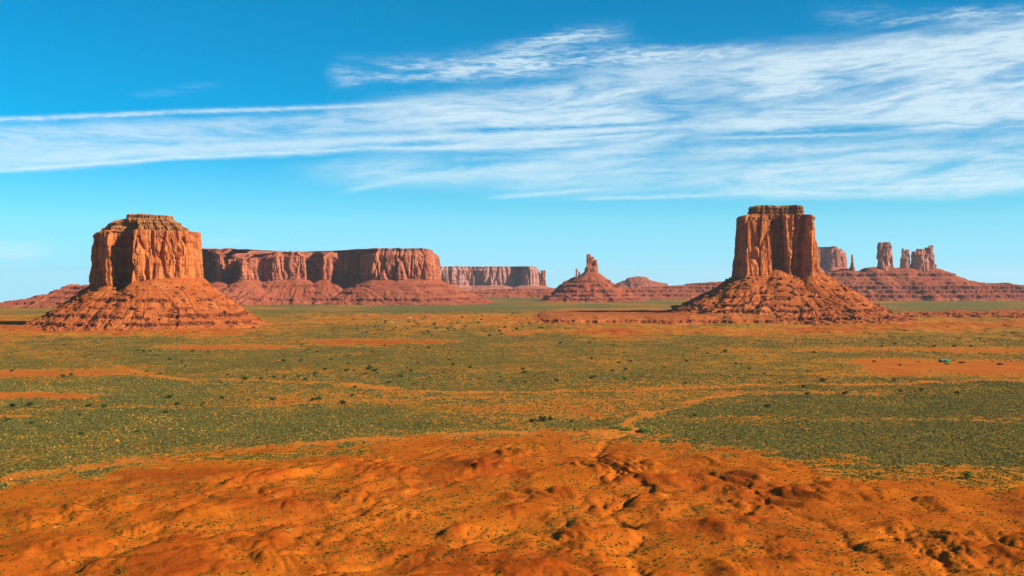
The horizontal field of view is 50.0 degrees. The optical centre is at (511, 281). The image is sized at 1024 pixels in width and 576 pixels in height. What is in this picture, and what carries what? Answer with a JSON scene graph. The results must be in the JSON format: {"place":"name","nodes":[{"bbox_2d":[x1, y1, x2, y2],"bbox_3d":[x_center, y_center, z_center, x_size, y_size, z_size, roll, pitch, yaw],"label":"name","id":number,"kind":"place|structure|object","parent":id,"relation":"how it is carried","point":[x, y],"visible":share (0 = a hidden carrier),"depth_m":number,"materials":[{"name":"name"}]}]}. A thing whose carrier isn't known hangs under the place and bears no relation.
{"place":"outdoors","nodes":[
{"label":"outdoors","id":0,"kind":"place"},
{"bbox_2d":[0,298,1023,575],"bbox_3d":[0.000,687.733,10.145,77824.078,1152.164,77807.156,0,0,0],"label":"ground","id":1,"kind":"structure","parent":0,"point":[52,546],"depth_m":707.05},
{"bbox_2d":[0,284,89,307],"bbox_3d":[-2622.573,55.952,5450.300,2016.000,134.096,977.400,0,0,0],"label":"rock ridge","id":2,"kind":"object","parent":1,"relation":"on","point":[54,298],"visible":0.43,"depth_m":5144.15,"materials":[{"name":"red stone"}]},
{"bbox_2d":[22,214,268,331],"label":"sandstone butte","id":3,"kind":"object","parent":1,"relation":"on","point":[146,271],"visible":0.98,"depth_m":2843.81,"materials":[{"name":"brown stone"}]},
{"bbox_2d":[202,248,494,304],"bbox_3d":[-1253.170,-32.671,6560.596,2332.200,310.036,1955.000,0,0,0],"label":"sandstone mesa","id":4,"kind":"structure","parent":1,"relation":"on","point":[390,276],"depth_m":5971.50,"materials":[{"name":"brown stone"}]},
{"bbox_2d":[440,266,550,290],"bbox_3d":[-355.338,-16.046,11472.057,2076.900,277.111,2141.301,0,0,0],"label":"distant mesa","id":5,"kind":"structure","parent":1,"relation":"on","point":[470,278],"depth_m":10920.79,"materials":[{"name":"stone"}]},
{"bbox_2d":[540,270,546,286],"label":"rock pinnacle","id":6,"kind":"object","parent":5,"relation":"on","point":[543,276],"visible":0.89,"depth_m":11031.65,"materials":[{"name":"brown stone"}]},
{"bbox_2d":[468,288,554,297],"bbox_3d":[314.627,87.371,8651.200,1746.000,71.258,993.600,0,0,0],"label":"mesa","id":7,"kind":"structure","parent":1,"relation":"on","point":[516,293],"depth_m":8393.90,"materials":[{"name":"brown stone"}]},
{"bbox_2d":[0,333,1023,575],"bbox_3d":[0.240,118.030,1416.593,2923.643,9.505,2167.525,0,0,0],"label":"sagebrush","id":8,"kind":"object","parent":1,"relation":"on","point":[430,380],"visible":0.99,"depth_m":972.15,"materials":[{"name":"green plant"}]},
{"bbox_2d":[538,416,547,420],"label":"juniper bush","id":9,"kind":"object","parent":1,"relation":"on","point":[543,418],"visible":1,"depth_m":943.08,"materials":[{"name":"green plant"}]},
{"bbox_2d":[543,277,573,297],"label":"rock shoulder","id":10,"kind":"object","parent":1,"relation":"on","point":[560,286],"visible":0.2,"depth_m":6889.86},
{"bbox_2d":[539,254,645,301],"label":"rock spire","id":11,"kind":"object","parent":1,"relation":"on","point":[590,283],"visible":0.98,"depth_m":6545.94,"materials":[{"name":"brown stone"}]},
{"bbox_2d":[620,426,632,430],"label":"wash bush","id":12,"kind":"object","parent":1,"relation":"on","point":[627,428],"visible":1,"depth_m":889.43,"materials":[{"name":"green plant"}]},
{"bbox_2d":[616,276,668,287],"bbox_3d":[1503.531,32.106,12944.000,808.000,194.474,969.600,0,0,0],"label":"distant mesa","id":13,"kind":"structure","parent":1,"relation":"on","point":[636,281],"depth_m":12721.39,"materials":[{"name":"brown stone"}]},
{"bbox_2d":[514,309,776,325],"bbox_3d":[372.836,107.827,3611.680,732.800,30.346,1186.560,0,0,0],"label":"rock outcrop","id":14,"kind":"object","parent":1,"relation":"on","point":[656,317],"visible":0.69,"depth_m":3095.22,"materials":[{"name":"red stone"}]},
{"bbox_2d":[639,427,651,431],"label":"wash bush","id":15,"kind":"object","parent":1,"relation":"on","point":[644,429],"visible":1,"depth_m":885.25,"materials":[{"name":"green plant"}]},
{"bbox_2d":[624,281,721,299],"bbox_3d":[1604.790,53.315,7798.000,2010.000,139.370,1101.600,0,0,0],"label":"mesa","id":16,"kind":"structure","parent":1,"relation":"on","point":[689,291],"depth_m":7569.62,"materials":[{"name":"brown stone"}]},
{"bbox_2d":[659,205,917,325],"bbox_3d":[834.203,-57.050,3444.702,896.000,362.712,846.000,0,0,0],"label":"sandstone butte","id":17,"kind":"object","parent":1,"relation":"on","point":[779,276],"visible":0.94,"depth_m":3336.13,"materials":[{"name":"brown stone"}]},
{"bbox_2d":[817,246,847,272],"bbox_3d":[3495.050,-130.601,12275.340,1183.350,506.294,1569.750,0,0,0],"label":"distant mesa","id":18,"kind":"structure","parent":1,"relation":"on","point":[833,258],"depth_m":11906.67,"materials":[{"name":"brown stone"}]},
{"bbox_2d":[824,267,1023,300],"bbox_3d":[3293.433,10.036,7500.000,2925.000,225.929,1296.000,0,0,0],"label":"rock ridge","id":19,"kind":"object","parent":1,"relation":"on","point":[894,284],"visible":0.7,"depth_m":7145.09,"materials":[{"name":"brown stone"}]},
{"bbox_2d":[849,254,854,271],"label":"rock pinnacle","id":20,"kind":"object","parent":19,"relation":"on","point":[852,268],"visible":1,"depth_m":7489.34,"materials":[{"name":"brown stone"}]},
{"bbox_2d":[876,242,893,269],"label":"rock tower","id":21,"kind":"structure","parent":19,"relation":"on","point":[884,257],"depth_m":7471.69,"materials":[{"name":"stone"}]},
{"bbox_2d":[900,248,909,267],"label":"rock tower","id":22,"kind":"structure","parent":19,"relation":"on","point":[905,260],"depth_m":7492.25,"materials":[{"name":"stone"}]},
{"bbox_2d":[910,245,936,270],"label":"rock tower","id":23,"kind":"structure","parent":19,"relation":"on","point":[922,259],"depth_m":7462.60,"materials":[{"name":"stone"}]},
{"bbox_2d":[893,309,1023,318],"bbox_3d":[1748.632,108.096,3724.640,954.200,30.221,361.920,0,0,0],"label":"rock outcrop","id":24,"kind":"object","parent":1,"relation":"on","point":[960,314],"visible":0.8,"depth_m":3652.36,"materials":[{"name":"red stone"}]},
{"bbox_2d":[960,471,973,478],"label":"juniper bush","id":25,"kind":"object","parent":1,"relation":"on","point":[968,474],"visible":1,"depth_m":668.44,"materials":[{"name":"green plant"}]},
{"bbox_2d":[0,0,1023,301],"label":"sky","id":26,"kind":"structure","parent":0,"point":[634,136],"materials":[{"name":"blue"}]}
]}

